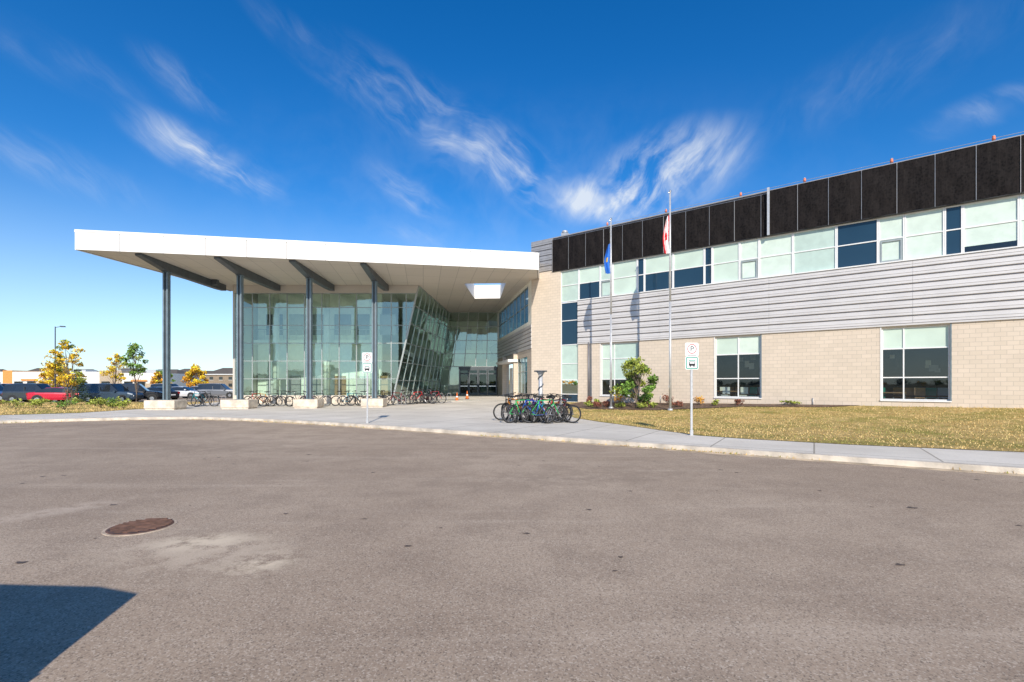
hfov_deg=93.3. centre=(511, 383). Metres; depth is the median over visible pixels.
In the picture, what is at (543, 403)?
bicycle
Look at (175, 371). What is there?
house
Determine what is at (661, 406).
planting bed
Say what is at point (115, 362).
aspen tree
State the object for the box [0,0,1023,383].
sky
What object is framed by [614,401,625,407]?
shrub
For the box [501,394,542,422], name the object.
bicycle
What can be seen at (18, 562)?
pavement marks
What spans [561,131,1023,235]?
roof edge beacons
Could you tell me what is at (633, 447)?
gutter
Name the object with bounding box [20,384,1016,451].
ground
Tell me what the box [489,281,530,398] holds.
entrance side wall
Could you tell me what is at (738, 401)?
shrub
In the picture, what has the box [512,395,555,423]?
bicycle
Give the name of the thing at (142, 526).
manhole cover
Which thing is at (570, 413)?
bicycle
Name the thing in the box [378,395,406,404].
bicycle rack
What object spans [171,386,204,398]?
parked car
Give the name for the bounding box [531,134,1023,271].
solar panels
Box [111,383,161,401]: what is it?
parked car
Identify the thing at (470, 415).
concrete plaza
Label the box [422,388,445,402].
bicycle
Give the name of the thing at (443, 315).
leaning glass
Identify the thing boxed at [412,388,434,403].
bicycle
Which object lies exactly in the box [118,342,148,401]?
ash tree
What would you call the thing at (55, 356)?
street lamp
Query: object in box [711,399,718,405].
shrub
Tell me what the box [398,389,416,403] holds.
bicycle
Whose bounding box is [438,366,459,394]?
entrance door side mullions
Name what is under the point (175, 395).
parked car
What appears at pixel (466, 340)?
entrance front mullions
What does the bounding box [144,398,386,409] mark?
column plinths
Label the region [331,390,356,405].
bicycle
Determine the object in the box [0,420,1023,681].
asphalt road
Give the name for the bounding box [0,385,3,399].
parked car
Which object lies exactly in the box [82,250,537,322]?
canopy soffit
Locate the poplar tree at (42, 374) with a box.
[34,366,59,385]
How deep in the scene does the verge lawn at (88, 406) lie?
33.01 m
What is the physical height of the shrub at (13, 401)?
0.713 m
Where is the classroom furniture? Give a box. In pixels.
[608,342,947,399]
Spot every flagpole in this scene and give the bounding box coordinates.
[604,218,612,407]
[663,190,672,410]
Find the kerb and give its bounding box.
[0,417,1023,473]
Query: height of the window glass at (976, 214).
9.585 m
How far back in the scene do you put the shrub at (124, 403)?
32.19 m
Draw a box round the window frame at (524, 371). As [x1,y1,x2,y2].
[518,357,526,393]
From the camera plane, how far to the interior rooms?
25.44 m
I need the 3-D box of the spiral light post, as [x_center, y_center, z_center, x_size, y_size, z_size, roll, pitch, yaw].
[1.320,0.545,22.300,0.600,2.310,0.600,0,0,0]
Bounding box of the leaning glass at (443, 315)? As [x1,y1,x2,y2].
[436,305,448,338]
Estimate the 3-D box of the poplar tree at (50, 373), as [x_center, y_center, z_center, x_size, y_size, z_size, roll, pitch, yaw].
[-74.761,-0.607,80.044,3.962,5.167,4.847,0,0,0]
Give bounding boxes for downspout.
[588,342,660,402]
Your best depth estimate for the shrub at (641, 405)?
28.15 m
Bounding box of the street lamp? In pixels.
[54,326,65,386]
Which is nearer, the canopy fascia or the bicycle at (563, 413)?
the bicycle at (563, 413)
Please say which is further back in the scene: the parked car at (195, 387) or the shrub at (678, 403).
the parked car at (195, 387)
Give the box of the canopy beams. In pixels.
[135,253,388,290]
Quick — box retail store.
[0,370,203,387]
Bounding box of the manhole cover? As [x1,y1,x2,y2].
[101,518,176,535]
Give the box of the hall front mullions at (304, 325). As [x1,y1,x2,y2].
[234,293,391,394]
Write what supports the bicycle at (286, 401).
on the concrete plaza
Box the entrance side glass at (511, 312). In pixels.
[499,288,527,338]
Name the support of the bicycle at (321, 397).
on the concrete plaza
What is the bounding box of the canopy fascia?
[74,229,539,298]
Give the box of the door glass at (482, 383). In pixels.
[461,370,495,392]
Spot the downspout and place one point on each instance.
(589, 371)
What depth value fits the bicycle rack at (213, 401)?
36.39 m
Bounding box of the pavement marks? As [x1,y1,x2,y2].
[16,424,1022,570]
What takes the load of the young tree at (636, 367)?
on the planting bed
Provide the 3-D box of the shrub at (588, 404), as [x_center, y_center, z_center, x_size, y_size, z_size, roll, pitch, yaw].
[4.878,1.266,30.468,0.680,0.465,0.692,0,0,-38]
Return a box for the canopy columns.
[161,271,377,399]
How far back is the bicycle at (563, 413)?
21.41 m
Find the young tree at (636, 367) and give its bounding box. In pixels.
[609,356,658,407]
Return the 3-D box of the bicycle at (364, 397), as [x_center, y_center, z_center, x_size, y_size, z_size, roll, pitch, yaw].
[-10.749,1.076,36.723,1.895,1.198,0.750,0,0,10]
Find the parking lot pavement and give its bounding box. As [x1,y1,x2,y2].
[6,396,232,401]
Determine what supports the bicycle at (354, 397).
on the concrete plaza
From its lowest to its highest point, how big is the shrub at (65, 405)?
0.638 m
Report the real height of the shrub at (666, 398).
0.764 m
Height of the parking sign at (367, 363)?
3.150 m
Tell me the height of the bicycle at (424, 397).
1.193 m
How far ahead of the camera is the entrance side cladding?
43.45 m
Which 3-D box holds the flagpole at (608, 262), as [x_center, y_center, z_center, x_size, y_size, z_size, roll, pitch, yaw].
[5.864,-4.274,29.300,0.585,11.572,0.320,0,0,0]
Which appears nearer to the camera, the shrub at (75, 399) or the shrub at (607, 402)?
the shrub at (607, 402)
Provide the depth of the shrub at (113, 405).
33.15 m
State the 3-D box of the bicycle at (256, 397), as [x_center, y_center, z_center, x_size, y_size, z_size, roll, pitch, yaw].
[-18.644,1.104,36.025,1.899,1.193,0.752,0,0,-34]
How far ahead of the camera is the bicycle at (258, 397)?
36.51 m
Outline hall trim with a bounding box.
[233,285,440,402]
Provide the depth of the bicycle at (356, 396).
36.69 m
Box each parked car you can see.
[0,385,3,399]
[2,383,64,401]
[26,387,78,399]
[79,383,143,401]
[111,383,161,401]
[139,387,179,399]
[150,384,179,396]
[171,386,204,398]
[182,386,218,397]
[197,383,232,397]
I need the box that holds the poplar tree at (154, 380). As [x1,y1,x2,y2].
[150,371,161,383]
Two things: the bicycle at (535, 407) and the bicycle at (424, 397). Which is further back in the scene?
the bicycle at (424, 397)
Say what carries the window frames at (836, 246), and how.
attached to the masonry wall at (832, 367)
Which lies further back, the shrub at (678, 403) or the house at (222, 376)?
the house at (222, 376)
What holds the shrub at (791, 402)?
on the planting bed
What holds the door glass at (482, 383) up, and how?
attached to the entrance doors
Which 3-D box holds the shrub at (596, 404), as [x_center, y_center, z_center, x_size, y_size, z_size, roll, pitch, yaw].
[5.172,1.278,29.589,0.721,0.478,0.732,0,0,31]
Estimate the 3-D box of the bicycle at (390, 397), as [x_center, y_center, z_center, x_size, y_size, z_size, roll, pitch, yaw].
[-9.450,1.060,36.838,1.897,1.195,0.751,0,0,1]
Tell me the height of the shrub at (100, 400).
0.814 m
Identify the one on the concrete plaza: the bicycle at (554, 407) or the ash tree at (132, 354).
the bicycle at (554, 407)
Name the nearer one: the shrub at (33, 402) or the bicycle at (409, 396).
the shrub at (33, 402)
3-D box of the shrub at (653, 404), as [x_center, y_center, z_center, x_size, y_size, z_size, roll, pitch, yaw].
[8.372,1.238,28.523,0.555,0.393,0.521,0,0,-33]
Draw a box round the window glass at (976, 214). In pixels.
[562,196,1023,401]
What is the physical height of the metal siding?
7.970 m
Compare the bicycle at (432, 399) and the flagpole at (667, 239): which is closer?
the flagpole at (667, 239)
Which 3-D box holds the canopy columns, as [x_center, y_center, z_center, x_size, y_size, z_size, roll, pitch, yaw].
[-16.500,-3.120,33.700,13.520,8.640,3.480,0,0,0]
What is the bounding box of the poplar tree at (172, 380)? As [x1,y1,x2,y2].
[156,370,175,383]
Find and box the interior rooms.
[572,240,1016,394]
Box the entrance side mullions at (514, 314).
[498,287,527,338]
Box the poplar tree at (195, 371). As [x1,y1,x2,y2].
[181,363,208,386]
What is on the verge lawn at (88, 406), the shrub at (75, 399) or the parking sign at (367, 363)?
the shrub at (75, 399)
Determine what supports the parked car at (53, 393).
on the parking lot pavement
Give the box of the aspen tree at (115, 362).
[99,353,127,383]
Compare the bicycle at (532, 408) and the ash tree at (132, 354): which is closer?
the bicycle at (532, 408)
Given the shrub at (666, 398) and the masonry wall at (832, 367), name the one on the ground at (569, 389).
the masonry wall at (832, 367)
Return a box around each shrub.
[0,399,23,407]
[26,398,44,407]
[49,400,77,408]
[65,397,84,404]
[90,397,108,407]
[97,397,115,405]
[108,402,120,407]
[116,397,130,407]
[584,400,592,406]
[592,401,601,407]
[602,400,609,406]
[613,394,624,402]
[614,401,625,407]
[636,402,647,407]
[649,402,657,407]
[662,395,673,404]
[672,401,682,406]
[693,396,704,404]
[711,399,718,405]
[734,399,743,404]
[779,400,801,405]
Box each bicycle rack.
[196,395,225,405]
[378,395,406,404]
[423,393,452,402]
[508,403,565,420]
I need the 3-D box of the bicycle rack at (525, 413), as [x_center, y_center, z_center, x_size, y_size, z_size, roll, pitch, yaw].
[1.150,1.292,21.900,2.700,0.817,0.040,0,0,-3]
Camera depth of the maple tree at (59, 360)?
37.15 m
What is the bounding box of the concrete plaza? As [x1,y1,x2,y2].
[0,393,1023,466]
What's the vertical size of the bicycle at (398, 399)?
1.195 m
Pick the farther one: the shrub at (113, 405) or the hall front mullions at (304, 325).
the hall front mullions at (304, 325)
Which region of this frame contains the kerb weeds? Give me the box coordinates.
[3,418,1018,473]
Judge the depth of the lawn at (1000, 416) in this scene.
19.34 m
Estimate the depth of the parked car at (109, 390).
45.69 m
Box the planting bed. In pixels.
[570,402,853,409]
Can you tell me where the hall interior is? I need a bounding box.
[253,294,489,402]
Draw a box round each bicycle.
[186,391,211,405]
[191,391,219,406]
[244,391,267,404]
[248,391,275,405]
[258,391,286,406]
[276,391,292,405]
[284,391,305,405]
[304,390,330,404]
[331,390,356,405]
[337,391,362,405]
[346,390,369,405]
[357,391,381,405]
[377,390,400,404]
[386,390,410,404]
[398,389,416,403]
[406,389,428,403]
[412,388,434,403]
[416,389,436,403]
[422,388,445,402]
[493,394,533,420]
[498,394,517,422]
[501,392,529,420]
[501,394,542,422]
[510,393,534,420]
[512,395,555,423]
[520,393,540,421]
[520,393,567,422]
[530,395,548,422]
[533,394,564,420]
[541,394,572,421]
[544,396,563,422]
[546,394,580,422]
[552,393,571,421]
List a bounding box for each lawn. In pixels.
[0,402,210,414]
[554,402,1023,451]
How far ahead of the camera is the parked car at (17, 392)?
45.98 m
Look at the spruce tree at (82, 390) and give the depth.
43.56 m
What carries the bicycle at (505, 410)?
on the concrete plaza
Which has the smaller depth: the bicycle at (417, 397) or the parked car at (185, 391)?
the bicycle at (417, 397)
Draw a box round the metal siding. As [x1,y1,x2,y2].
[531,239,1023,343]
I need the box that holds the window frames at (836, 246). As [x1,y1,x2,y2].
[561,194,1023,401]
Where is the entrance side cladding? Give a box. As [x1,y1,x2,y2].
[496,324,530,398]
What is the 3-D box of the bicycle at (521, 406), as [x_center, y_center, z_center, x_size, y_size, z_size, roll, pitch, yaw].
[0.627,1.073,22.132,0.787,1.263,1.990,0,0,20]
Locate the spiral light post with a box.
[534,370,546,404]
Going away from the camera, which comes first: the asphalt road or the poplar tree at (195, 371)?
the asphalt road
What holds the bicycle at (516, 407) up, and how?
on the concrete plaza
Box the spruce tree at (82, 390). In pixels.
[60,369,91,401]
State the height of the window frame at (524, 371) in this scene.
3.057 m
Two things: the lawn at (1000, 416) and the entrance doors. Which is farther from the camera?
the entrance doors
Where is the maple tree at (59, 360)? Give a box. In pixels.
[41,339,86,405]
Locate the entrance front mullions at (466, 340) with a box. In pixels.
[442,312,497,366]
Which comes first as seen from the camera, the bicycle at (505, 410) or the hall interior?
the bicycle at (505, 410)
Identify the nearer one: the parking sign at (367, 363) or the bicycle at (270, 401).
the parking sign at (367, 363)
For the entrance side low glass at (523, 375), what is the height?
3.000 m
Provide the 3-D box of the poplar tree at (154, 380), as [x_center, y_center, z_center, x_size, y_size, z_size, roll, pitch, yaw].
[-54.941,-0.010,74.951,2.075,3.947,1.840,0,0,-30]
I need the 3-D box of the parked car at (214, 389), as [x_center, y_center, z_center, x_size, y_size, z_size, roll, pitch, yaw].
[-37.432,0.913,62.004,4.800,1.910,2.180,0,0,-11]
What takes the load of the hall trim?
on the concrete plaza
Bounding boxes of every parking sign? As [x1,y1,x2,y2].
[362,352,371,422]
[685,343,698,434]
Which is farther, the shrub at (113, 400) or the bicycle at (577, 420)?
the shrub at (113, 400)
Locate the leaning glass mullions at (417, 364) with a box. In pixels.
[396,285,449,399]
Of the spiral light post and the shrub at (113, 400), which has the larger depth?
the shrub at (113, 400)
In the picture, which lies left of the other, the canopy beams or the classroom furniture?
the canopy beams
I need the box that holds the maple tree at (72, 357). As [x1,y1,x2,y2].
[56,350,86,403]
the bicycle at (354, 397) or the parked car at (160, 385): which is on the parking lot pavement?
the parked car at (160, 385)
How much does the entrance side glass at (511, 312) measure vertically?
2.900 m
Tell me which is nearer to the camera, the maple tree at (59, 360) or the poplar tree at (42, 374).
the maple tree at (59, 360)
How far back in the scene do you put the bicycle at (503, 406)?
22.33 m
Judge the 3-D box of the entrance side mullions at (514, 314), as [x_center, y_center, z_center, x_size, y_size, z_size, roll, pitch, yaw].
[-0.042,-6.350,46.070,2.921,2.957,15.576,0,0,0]
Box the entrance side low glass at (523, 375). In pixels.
[519,357,526,392]
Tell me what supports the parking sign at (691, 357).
on the concrete plaza
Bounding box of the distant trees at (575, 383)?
[509,380,577,385]
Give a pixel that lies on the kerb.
(944, 465)
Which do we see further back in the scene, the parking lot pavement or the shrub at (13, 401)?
the parking lot pavement
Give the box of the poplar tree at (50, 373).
[43,365,73,386]
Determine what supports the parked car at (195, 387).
on the parking lot pavement
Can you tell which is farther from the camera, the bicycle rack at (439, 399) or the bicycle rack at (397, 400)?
the bicycle rack at (439, 399)
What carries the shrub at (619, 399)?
on the planting bed
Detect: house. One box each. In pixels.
[171,369,185,373]
[205,368,232,388]
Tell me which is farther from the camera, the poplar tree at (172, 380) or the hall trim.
the poplar tree at (172, 380)
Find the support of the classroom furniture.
on the interior rooms
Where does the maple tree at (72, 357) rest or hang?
on the verge lawn at (88, 406)
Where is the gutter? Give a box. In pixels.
[0,419,1023,475]
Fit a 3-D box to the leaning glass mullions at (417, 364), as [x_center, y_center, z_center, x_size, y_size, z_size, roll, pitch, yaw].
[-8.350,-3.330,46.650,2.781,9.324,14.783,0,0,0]
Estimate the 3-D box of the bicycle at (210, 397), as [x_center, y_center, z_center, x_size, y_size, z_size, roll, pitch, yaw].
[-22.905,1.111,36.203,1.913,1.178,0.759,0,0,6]
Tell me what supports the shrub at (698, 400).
on the planting bed
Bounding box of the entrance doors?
[459,367,496,394]
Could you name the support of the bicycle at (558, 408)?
on the concrete plaza
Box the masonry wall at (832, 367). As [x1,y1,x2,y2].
[531,271,1023,407]

